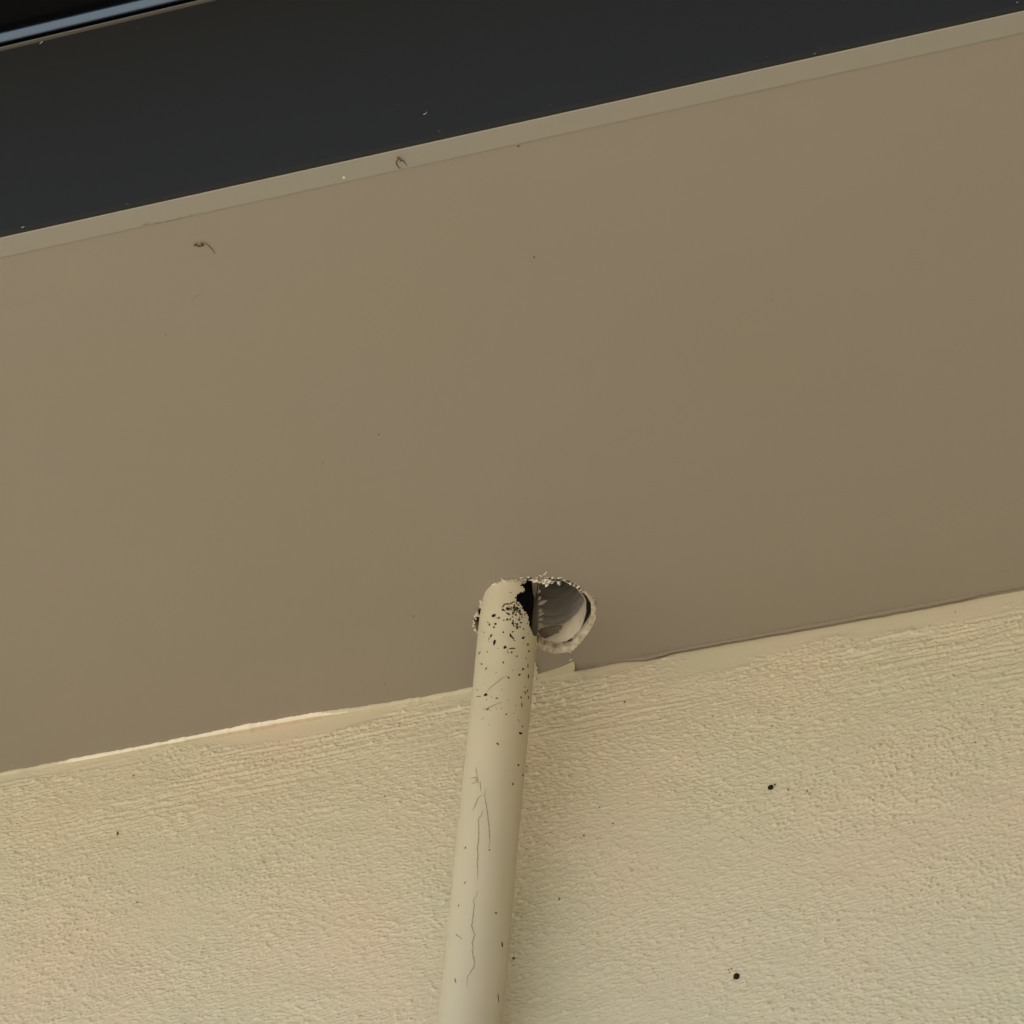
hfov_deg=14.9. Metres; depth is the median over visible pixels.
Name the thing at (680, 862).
wall
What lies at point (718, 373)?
soffit
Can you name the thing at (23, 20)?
gutter
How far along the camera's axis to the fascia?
2.30 m
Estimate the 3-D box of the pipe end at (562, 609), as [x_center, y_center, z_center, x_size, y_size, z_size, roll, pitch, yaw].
[0.026,0.029,2.567,0.080,0.114,0.110,-11,-47,16]
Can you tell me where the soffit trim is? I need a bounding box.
[0,10,1023,257]
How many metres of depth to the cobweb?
2.31 m
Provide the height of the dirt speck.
0.005 m
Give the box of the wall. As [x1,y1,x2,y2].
[0,590,1023,1023]
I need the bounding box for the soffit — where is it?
[0,33,1023,772]
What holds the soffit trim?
attached to the soffit
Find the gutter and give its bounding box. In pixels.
[0,0,196,46]
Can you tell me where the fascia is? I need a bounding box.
[0,0,1023,236]
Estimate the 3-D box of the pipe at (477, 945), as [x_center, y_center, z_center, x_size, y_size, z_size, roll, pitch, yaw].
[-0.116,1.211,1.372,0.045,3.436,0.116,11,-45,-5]
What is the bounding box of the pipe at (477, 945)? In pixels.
[437,577,538,1023]
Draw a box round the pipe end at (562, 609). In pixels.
[537,578,585,642]

